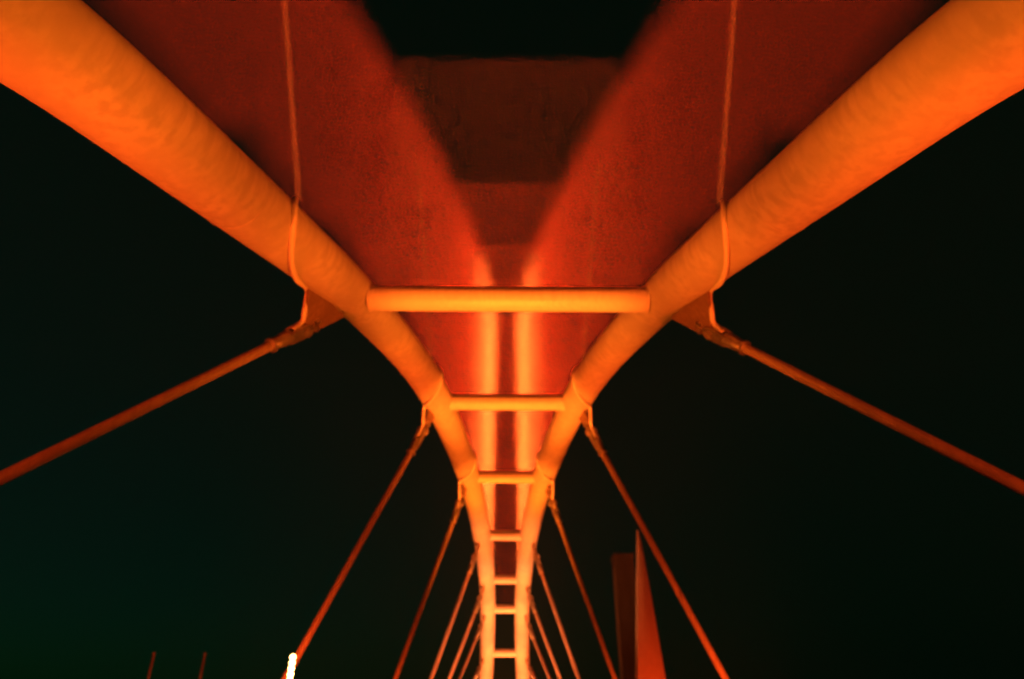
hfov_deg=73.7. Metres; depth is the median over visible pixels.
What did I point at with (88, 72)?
arch bridge
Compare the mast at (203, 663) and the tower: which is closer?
the mast at (203, 663)
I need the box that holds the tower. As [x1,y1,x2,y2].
[611,553,635,678]
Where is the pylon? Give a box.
[635,530,665,678]
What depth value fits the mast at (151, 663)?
27.01 m
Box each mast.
[147,652,155,678]
[199,652,206,678]
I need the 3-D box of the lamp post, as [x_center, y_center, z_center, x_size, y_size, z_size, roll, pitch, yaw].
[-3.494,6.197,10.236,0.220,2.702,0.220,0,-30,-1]
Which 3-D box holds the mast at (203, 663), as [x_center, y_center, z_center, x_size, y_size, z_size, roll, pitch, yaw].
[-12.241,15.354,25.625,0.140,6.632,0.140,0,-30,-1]
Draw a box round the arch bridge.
[0,0,1023,678]
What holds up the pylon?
on the ground
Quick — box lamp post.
[287,654,295,678]
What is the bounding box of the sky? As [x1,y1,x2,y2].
[0,0,1023,678]

